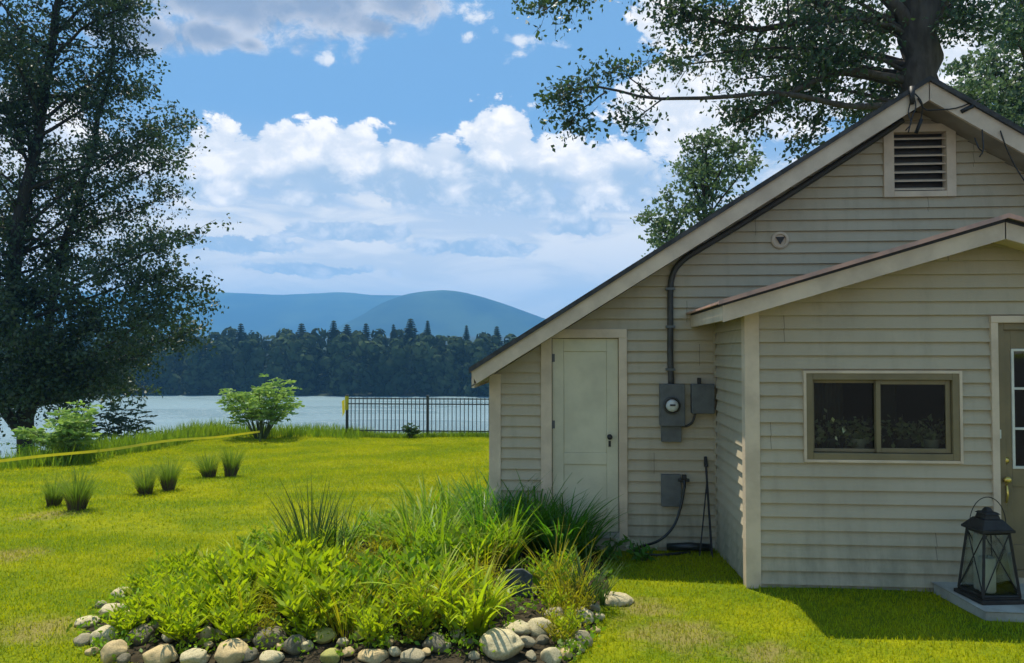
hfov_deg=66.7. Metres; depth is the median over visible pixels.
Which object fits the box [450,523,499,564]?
broad perennial
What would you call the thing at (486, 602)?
leafy perennial
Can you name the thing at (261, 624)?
yellow perennial
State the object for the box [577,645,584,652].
stone
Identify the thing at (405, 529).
daylily
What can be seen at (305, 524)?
wispy grass
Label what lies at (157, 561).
broad perennial
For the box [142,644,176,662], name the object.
stone
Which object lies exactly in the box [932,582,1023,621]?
doorstep
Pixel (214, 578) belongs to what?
creeping perennial
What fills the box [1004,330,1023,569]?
door
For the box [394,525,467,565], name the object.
broad perennial
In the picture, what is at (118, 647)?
stone
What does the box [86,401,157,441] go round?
bank shrub
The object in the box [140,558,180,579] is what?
creeping perennial
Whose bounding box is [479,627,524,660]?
stone
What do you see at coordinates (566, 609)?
perennial
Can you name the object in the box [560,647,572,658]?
stone
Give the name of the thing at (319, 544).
creeping perennial
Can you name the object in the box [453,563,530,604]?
leafy perennial
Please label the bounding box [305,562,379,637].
wispy grass
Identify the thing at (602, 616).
stone
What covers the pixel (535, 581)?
broad perennial
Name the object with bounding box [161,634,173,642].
stone
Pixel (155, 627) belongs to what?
stone
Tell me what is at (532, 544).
daylily
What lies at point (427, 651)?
stone
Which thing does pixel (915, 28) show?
oak tree
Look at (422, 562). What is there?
broad perennial
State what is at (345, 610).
yellow perennial
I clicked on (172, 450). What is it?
lawn grass
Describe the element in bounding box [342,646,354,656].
stone
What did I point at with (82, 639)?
stone
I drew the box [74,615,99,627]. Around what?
stone
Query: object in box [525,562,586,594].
yellow perennial
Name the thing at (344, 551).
strap plant
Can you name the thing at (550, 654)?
stone
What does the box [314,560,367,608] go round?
broad perennial
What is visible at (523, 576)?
stone
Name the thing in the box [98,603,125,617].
stone
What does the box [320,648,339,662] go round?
stone
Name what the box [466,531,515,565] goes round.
yellow perennial
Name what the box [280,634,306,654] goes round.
stone
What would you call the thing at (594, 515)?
daylily
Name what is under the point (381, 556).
yellow perennial
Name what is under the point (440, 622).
perennial
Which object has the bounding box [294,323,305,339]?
pine tree
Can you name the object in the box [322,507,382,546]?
strap plant
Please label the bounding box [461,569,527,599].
strap plant
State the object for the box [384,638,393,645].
stone
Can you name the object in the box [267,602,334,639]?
leafy perennial
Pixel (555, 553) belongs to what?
wispy grass
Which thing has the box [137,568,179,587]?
creeping perennial
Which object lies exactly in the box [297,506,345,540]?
wispy grass
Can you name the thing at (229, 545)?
strap plant
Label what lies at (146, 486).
ornamental grass
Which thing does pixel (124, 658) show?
stone
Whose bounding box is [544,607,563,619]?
stone
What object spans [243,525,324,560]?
creeping perennial
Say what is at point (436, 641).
stone
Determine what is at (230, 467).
ornamental grass
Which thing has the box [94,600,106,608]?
stone
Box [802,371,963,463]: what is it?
window
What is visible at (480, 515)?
daylily
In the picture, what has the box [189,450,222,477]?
ornamental grass
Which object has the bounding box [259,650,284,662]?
stone
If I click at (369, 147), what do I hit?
sky
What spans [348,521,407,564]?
yellow perennial
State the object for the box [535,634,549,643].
stone
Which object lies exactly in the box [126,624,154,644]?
stone
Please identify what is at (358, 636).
stone
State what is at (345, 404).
ribbon
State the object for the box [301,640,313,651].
stone
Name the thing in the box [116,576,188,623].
creeping perennial
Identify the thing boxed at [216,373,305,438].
sumac shrub
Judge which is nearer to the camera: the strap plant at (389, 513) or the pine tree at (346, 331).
the strap plant at (389, 513)
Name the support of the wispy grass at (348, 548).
on the soil
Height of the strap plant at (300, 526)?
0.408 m
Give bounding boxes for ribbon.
[342,396,348,414]
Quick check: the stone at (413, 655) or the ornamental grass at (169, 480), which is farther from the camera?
the ornamental grass at (169, 480)
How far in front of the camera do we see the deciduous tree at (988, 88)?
22.64 m
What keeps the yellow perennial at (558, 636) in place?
on the soil
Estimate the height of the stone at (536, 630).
0.133 m
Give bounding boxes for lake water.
[0,395,488,457]
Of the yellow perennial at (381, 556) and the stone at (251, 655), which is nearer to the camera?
the stone at (251, 655)
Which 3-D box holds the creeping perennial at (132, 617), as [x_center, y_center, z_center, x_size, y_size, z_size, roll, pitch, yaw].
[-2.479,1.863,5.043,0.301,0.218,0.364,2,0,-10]
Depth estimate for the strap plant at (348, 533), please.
7.27 m
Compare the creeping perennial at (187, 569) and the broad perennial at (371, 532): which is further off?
the broad perennial at (371, 532)
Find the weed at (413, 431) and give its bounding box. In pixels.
[401,423,420,437]
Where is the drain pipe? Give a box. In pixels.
[667,542,709,550]
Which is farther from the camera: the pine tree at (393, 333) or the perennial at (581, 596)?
the pine tree at (393, 333)
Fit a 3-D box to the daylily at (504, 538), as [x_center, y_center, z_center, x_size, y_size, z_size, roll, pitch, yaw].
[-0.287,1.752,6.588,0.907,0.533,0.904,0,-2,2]
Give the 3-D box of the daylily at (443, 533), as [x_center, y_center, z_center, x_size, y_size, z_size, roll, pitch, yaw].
[-0.582,1.693,6.569,1.035,0.649,1.035,0,-2,18]
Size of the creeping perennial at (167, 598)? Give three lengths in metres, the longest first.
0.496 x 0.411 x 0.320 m
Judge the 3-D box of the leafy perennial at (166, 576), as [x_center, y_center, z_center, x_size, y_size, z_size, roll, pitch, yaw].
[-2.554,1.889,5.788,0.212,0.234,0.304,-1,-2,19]
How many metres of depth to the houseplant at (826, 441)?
6.39 m
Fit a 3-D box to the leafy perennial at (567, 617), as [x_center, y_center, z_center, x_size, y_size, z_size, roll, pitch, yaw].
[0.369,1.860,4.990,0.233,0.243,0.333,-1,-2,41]
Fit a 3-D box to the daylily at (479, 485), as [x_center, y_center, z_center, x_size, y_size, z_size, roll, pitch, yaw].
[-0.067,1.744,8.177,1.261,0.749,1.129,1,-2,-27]
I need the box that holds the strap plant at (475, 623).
[388,547,552,635]
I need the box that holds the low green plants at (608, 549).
[585,531,629,560]
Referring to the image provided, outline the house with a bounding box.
[469,75,1023,591]
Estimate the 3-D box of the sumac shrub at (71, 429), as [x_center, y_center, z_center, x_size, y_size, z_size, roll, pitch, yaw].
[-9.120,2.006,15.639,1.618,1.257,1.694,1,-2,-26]
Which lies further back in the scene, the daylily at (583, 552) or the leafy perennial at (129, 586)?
the daylily at (583, 552)
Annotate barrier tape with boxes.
[0,431,259,461]
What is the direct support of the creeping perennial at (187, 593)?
on the soil
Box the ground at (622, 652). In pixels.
[0,334,1023,662]
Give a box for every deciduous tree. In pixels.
[0,0,240,454]
[939,0,1023,127]
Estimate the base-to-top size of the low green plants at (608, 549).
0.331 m
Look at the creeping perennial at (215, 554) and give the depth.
6.03 m
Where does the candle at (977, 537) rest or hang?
in the lantern
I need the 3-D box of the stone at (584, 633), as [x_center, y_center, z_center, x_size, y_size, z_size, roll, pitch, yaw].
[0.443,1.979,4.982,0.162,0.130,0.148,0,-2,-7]
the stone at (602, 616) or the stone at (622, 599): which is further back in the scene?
the stone at (622, 599)
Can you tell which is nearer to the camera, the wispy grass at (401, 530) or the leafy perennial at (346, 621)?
the leafy perennial at (346, 621)
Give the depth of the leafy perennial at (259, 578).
5.41 m
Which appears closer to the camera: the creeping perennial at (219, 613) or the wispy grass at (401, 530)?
the creeping perennial at (219, 613)
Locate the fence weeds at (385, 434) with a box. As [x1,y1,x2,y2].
[339,427,488,437]
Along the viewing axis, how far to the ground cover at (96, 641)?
4.86 m
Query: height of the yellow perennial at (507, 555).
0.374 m
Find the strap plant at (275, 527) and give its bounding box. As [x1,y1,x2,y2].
[253,515,300,547]
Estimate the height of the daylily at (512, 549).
0.673 m
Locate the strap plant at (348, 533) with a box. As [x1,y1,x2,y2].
[302,516,365,545]
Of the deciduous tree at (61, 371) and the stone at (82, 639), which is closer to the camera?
the stone at (82, 639)
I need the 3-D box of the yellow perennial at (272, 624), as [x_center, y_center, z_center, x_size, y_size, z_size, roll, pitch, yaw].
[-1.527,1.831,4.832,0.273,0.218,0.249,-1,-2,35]
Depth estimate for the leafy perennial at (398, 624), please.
4.99 m
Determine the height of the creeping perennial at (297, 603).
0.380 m
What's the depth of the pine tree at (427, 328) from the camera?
218.16 m
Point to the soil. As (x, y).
(313, 655)
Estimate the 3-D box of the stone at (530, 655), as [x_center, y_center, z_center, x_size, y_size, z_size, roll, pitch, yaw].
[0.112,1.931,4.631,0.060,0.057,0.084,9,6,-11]
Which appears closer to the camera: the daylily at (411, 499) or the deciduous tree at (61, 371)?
the daylily at (411, 499)
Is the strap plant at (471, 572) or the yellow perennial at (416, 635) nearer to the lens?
the yellow perennial at (416, 635)
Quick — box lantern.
[954,497,1023,604]
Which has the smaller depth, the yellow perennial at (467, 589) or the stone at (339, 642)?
the stone at (339, 642)
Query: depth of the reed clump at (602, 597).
5.82 m
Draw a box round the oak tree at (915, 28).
[511,0,1023,163]
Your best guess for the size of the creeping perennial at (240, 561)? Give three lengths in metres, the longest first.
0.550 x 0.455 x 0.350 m
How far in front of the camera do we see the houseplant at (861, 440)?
6.38 m
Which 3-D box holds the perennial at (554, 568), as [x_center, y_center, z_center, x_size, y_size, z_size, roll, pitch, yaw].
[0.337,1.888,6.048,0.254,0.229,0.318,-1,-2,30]
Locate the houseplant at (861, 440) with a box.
[830,416,891,447]
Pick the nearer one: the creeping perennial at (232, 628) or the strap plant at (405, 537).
the creeping perennial at (232, 628)
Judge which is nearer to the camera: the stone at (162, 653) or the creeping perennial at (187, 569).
the stone at (162, 653)
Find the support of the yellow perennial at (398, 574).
on the soil
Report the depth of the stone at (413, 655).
4.54 m
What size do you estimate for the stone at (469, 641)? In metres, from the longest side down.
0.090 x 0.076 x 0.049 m
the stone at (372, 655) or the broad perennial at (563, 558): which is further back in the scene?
the broad perennial at (563, 558)
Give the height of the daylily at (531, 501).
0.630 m
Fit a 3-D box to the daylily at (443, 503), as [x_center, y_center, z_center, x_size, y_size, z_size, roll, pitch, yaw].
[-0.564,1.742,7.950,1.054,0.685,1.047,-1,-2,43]
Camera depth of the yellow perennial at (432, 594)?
4.96 m
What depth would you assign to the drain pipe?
7.57 m
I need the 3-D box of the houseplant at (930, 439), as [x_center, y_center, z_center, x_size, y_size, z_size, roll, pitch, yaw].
[3.410,0.825,6.367,0.447,0.308,0.243,0,-2,4]
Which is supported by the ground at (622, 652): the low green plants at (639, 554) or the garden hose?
the low green plants at (639, 554)
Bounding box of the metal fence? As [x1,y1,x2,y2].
[346,395,488,434]
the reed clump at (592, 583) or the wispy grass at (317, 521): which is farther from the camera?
the wispy grass at (317, 521)
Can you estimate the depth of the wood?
204.16 m
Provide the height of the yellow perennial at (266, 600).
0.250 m
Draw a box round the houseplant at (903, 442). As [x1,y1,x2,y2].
[881,414,925,447]
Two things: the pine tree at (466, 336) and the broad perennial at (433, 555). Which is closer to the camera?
the broad perennial at (433, 555)
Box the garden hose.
[633,486,690,555]
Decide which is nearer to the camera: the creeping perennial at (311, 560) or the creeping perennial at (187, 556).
the creeping perennial at (311, 560)
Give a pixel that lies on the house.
(871, 265)
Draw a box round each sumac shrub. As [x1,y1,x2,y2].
[10,400,103,459]
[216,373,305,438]
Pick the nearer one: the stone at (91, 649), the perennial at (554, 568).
the stone at (91, 649)
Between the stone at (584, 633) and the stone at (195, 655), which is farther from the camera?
the stone at (584, 633)
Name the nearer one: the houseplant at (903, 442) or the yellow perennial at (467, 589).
the yellow perennial at (467, 589)
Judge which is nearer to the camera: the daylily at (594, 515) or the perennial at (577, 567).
the perennial at (577, 567)
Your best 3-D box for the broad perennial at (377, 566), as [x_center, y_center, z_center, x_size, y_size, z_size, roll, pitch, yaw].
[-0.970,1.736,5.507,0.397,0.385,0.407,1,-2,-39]
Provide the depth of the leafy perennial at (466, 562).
5.68 m
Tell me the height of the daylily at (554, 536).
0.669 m
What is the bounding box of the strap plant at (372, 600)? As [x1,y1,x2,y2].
[332,565,407,618]
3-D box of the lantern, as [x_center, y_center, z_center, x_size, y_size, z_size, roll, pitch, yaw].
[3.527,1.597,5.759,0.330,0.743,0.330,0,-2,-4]
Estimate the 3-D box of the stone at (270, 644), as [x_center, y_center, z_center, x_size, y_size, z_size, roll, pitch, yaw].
[-1.504,1.909,4.826,0.205,0.142,0.168,0,-2,-15]
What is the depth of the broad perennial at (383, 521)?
7.52 m
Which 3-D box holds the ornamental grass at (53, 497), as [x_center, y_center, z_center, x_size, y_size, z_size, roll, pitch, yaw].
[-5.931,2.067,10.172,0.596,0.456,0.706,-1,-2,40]
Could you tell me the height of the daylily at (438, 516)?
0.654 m
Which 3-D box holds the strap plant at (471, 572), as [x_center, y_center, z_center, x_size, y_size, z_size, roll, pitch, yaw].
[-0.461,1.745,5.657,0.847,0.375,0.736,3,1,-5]
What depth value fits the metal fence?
22.21 m
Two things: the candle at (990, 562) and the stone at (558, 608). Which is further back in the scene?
the candle at (990, 562)
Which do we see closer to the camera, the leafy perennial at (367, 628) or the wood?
the leafy perennial at (367, 628)
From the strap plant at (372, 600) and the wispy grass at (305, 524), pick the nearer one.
the strap plant at (372, 600)
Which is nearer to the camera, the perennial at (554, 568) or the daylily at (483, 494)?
the perennial at (554, 568)
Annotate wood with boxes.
[4,326,516,396]
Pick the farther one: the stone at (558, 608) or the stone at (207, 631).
the stone at (558, 608)
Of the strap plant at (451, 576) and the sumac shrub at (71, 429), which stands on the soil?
the strap plant at (451, 576)
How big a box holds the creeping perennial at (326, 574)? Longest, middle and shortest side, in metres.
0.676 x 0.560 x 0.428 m
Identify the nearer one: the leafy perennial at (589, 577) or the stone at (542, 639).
the stone at (542, 639)
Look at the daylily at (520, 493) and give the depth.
7.55 m
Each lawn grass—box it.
[0,431,488,535]
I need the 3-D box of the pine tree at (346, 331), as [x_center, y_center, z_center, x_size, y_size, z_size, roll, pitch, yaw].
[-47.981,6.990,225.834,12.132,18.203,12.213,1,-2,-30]
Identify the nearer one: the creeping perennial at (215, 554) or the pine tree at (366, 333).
the creeping perennial at (215, 554)
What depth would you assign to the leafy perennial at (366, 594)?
5.28 m
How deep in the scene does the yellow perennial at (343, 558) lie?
6.21 m
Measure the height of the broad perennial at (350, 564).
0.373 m
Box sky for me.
[0,0,1022,318]
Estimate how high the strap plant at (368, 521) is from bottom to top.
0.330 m
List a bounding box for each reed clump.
[547,539,633,607]
[584,560,629,605]
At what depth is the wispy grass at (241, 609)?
4.98 m
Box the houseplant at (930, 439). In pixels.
[902,414,944,447]
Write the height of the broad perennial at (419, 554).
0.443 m
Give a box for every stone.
[73,633,90,646]
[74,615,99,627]
[84,647,99,655]
[89,625,119,646]
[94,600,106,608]
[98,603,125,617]
[100,639,128,662]
[111,587,127,600]
[116,653,130,662]
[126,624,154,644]
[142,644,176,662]
[151,622,164,631]
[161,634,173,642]
[171,651,178,661]
[180,648,209,662]
[199,625,215,641]
[204,641,213,647]
[214,638,248,662]
[241,636,251,642]
[242,647,258,661]
[252,626,286,649]
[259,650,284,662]
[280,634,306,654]
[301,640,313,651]
[312,627,336,643]
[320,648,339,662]
[336,637,348,646]
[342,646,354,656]
[354,630,364,640]
[357,649,388,662]
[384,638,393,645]
[388,646,400,656]
[400,648,425,662]
[422,632,446,652]
[422,647,430,655]
[450,628,464,638]
[461,638,473,646]
[468,651,479,659]
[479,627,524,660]
[502,620,530,635]
[503,569,531,596]
[520,636,535,647]
[525,650,535,660]
[527,617,551,636]
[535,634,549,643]
[540,647,561,662]
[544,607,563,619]
[558,639,577,651]
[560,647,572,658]
[570,630,592,647]
[574,607,593,624]
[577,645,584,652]
[590,601,600,611]
[590,626,600,633]
[595,613,604,620]
[604,591,633,606]
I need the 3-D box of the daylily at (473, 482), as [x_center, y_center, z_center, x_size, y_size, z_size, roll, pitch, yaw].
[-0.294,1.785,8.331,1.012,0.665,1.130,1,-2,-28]
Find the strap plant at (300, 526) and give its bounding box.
[257,515,344,532]
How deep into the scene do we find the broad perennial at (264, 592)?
5.37 m
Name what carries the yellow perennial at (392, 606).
on the soil
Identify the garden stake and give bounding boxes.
[699,456,712,556]
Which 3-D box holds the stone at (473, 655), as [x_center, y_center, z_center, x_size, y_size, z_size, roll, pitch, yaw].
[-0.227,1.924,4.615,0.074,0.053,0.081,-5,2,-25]
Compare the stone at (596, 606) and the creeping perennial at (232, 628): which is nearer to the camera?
the creeping perennial at (232, 628)
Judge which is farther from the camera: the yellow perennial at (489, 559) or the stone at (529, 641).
the yellow perennial at (489, 559)
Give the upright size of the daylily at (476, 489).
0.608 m
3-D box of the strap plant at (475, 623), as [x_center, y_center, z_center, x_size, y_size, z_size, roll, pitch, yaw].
[-0.246,1.665,4.969,1.117,0.500,0.970,-3,-5,23]
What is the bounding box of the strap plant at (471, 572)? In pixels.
[399,541,499,582]
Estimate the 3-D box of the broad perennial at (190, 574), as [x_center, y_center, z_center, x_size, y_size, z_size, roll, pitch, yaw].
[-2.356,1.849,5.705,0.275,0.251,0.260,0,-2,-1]
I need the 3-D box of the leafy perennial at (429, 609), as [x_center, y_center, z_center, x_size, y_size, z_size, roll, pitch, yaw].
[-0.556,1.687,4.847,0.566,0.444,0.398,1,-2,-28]
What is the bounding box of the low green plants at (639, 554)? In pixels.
[621,534,658,561]
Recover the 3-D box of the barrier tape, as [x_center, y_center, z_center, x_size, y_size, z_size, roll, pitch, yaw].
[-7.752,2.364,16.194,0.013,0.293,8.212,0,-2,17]
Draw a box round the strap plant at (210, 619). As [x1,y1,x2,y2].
[171,577,263,629]
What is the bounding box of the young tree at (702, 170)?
[630,124,768,256]
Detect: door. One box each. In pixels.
[552,338,618,531]
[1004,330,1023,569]
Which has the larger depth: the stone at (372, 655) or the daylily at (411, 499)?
the daylily at (411, 499)
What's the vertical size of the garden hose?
0.670 m
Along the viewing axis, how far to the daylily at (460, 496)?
7.95 m
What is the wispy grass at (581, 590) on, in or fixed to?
on the soil
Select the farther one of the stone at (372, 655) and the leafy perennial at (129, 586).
the leafy perennial at (129, 586)
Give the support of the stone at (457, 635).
on the soil
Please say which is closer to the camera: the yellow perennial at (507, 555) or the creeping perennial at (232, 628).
the creeping perennial at (232, 628)
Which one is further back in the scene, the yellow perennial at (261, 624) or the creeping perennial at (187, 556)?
the creeping perennial at (187, 556)
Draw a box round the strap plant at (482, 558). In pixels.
[439,513,530,571]
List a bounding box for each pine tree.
[228,323,246,375]
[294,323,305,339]
[319,320,339,376]
[342,324,352,341]
[362,323,372,343]
[388,324,397,351]
[402,318,418,356]
[423,320,430,334]
[460,325,469,366]
[491,326,502,346]
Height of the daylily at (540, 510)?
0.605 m
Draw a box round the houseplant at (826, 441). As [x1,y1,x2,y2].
[814,408,855,447]
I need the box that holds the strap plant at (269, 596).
[248,572,311,617]
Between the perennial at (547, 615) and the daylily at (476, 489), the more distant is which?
the daylily at (476, 489)
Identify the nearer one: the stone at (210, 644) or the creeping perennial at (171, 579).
the stone at (210, 644)
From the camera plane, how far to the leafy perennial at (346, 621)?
4.89 m
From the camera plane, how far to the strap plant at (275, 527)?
7.19 m
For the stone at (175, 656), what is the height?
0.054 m
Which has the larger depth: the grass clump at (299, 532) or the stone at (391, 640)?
the grass clump at (299, 532)
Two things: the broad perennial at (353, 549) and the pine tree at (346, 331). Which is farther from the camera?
the pine tree at (346, 331)
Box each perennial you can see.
[100,602,150,636]
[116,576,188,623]
[119,583,137,596]
[123,562,167,592]
[136,573,182,591]
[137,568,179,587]
[137,576,213,623]
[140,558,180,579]
[143,590,216,645]
[147,548,175,568]
[150,569,174,587]
[160,543,206,570]
[161,576,208,597]
[171,584,214,611]
[174,555,207,581]
[174,570,206,583]
[180,564,260,616]
[185,543,261,574]
[193,543,278,592]
[210,590,263,624]
[214,600,272,639]
[235,553,294,599]
[236,521,274,548]
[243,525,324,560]
[244,604,295,637]
[246,569,287,597]
[251,539,339,590]
[251,607,280,626]
[254,589,278,615]
[255,576,273,605]
[256,553,357,602]
[263,525,348,568]
[266,567,339,627]
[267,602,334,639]
[282,523,338,538]
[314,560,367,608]
[314,590,356,627]
[327,546,362,574]
[329,537,369,570]
[333,593,368,632]
[335,548,379,577]
[339,537,361,557]
[339,586,405,647]
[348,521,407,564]
[348,544,402,595]
[348,573,386,606]
[350,542,411,567]
[354,507,401,535]
[355,561,410,593]
[356,535,432,572]
[362,562,413,613]
[363,519,400,545]
[364,526,411,553]
[365,568,447,627]
[376,568,434,600]
[379,554,440,587]
[382,560,454,634]
[385,602,404,627]
[386,565,474,632]
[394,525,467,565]
[395,540,461,597]
[402,617,435,644]
[416,541,447,568]
[422,559,479,594]
[426,582,459,629]
[429,582,478,639]
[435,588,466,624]
[436,579,495,600]
[440,556,477,582]
[442,569,513,626]
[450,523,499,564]
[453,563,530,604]
[464,516,509,545]
[466,525,525,565]
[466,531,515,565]
[472,554,498,584]
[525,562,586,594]
[527,556,573,590]
[528,579,571,608]
[534,577,576,606]
[535,545,581,568]
[535,555,582,574]
[536,599,575,622]
[536,608,589,644]
[542,561,574,577]
[546,600,585,636]
[552,563,595,597]
[553,577,592,606]
[555,599,580,619]
[566,576,598,609]
[567,559,583,580]
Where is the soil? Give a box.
[86,531,608,662]
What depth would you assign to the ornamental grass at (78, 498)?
9.67 m
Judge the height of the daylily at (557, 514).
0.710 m
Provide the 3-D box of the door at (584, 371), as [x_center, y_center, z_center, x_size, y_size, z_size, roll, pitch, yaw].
[0.731,1.038,7.811,0.671,1.936,0.099,0,-2,4]
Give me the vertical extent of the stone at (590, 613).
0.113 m
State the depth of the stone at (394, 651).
4.59 m
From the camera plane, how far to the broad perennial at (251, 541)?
7.30 m
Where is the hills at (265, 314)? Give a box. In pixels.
[3,291,401,334]
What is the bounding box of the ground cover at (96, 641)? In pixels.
[66,553,616,661]
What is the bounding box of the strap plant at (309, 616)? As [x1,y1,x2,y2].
[267,583,344,627]
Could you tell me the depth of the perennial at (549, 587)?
5.48 m
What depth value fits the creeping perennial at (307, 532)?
6.71 m
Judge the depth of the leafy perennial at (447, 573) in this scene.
5.33 m
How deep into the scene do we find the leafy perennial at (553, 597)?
5.43 m
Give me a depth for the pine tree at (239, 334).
220.06 m
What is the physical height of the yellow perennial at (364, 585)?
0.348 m
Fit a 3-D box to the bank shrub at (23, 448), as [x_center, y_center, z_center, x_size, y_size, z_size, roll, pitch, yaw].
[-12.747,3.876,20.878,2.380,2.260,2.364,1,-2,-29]
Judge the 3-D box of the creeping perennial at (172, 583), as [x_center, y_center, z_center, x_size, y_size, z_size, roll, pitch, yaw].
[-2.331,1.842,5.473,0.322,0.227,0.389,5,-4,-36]
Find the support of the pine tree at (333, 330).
on the ground at (622, 652)
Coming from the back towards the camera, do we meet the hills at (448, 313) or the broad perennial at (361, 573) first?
the hills at (448, 313)
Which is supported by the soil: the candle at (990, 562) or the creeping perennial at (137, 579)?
the creeping perennial at (137, 579)
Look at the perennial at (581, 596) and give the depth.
5.59 m
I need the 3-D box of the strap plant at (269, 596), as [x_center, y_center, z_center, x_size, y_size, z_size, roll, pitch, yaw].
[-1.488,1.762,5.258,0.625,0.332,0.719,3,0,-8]
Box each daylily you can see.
[364,491,462,554]
[366,491,471,540]
[372,489,492,551]
[376,471,455,524]
[378,476,496,535]
[412,469,484,535]
[423,479,486,528]
[428,479,537,535]
[429,472,529,527]
[435,464,488,500]
[438,506,527,561]
[444,487,529,533]
[448,471,548,523]
[449,480,486,506]
[450,472,528,510]
[452,468,498,505]
[453,488,564,564]
[459,482,564,555]
[478,470,588,552]
[486,485,570,527]
[490,494,580,544]
[500,491,606,559]
[520,484,607,539]
[535,502,633,560]
[543,493,625,540]
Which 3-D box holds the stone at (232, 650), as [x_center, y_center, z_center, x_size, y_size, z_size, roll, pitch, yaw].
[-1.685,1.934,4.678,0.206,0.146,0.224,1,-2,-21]
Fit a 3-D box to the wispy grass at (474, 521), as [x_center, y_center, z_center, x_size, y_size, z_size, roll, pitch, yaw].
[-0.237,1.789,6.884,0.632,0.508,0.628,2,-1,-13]
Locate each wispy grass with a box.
[212,561,277,617]
[275,510,338,543]
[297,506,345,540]
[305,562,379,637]
[314,524,366,572]
[365,507,422,554]
[451,523,522,582]
[457,502,517,537]
[509,518,598,576]
[522,538,604,609]
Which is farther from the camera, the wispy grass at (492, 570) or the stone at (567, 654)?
the wispy grass at (492, 570)
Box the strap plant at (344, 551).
[315,537,394,564]
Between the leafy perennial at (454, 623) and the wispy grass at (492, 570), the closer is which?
the leafy perennial at (454, 623)
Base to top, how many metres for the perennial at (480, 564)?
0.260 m
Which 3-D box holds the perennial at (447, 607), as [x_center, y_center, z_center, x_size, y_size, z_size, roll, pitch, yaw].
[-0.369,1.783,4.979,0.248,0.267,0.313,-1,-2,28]
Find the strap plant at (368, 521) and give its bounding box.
[341,504,390,539]
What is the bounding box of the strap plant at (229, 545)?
[208,532,262,557]
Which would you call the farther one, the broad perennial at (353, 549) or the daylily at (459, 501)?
the daylily at (459, 501)
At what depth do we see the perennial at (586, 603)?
5.40 m
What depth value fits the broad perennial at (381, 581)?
5.22 m
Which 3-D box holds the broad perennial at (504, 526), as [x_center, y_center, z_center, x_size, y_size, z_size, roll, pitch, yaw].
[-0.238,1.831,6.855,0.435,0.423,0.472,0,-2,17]
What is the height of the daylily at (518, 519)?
0.661 m
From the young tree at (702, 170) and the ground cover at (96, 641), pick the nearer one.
the ground cover at (96, 641)
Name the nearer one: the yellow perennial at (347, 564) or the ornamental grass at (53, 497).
the yellow perennial at (347, 564)
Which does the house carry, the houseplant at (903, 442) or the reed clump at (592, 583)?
the houseplant at (903, 442)
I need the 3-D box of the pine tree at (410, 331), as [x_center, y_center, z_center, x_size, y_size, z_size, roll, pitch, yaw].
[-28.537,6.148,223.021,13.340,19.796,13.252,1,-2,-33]
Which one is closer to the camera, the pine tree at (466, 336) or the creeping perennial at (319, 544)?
the creeping perennial at (319, 544)
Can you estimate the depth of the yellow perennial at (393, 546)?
6.72 m
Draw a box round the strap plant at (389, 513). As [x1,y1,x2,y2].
[361,497,423,533]
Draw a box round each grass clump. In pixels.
[264,473,364,550]
[291,479,381,565]
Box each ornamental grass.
[34,473,79,506]
[45,464,112,510]
[114,462,168,494]
[146,456,187,490]
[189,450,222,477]
[214,444,250,476]
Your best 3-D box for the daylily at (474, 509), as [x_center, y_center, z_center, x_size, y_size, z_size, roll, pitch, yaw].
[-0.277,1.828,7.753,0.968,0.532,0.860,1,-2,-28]
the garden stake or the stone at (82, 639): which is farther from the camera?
the garden stake
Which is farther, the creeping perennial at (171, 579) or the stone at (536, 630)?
the creeping perennial at (171, 579)
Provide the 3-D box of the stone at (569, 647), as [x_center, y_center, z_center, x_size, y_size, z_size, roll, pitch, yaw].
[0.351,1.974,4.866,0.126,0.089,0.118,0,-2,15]
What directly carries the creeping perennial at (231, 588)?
on the soil
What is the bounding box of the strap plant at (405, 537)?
[361,500,459,553]
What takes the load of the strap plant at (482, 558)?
on the soil
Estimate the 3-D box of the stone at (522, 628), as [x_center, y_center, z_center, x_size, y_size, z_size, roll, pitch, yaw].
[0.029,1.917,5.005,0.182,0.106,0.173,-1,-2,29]
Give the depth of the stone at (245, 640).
4.84 m
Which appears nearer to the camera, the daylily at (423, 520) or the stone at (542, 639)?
the stone at (542, 639)
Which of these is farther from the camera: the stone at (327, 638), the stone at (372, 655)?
the stone at (327, 638)
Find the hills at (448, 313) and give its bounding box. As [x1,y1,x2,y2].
[318,290,544,335]
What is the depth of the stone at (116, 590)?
6.00 m
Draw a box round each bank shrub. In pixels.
[1,435,50,454]
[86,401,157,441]
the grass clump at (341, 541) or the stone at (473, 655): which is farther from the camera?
the grass clump at (341, 541)
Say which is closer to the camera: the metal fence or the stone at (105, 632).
the stone at (105, 632)
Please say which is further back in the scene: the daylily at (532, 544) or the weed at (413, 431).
the weed at (413, 431)
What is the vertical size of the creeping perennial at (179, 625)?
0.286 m
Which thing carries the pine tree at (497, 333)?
on the ground at (622, 652)
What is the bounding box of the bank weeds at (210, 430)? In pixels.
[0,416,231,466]
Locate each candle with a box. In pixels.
[973,532,981,588]
[978,555,995,593]
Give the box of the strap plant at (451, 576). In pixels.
[352,542,494,624]
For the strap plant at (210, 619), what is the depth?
4.95 m
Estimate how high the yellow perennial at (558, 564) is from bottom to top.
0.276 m
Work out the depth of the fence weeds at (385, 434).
21.97 m

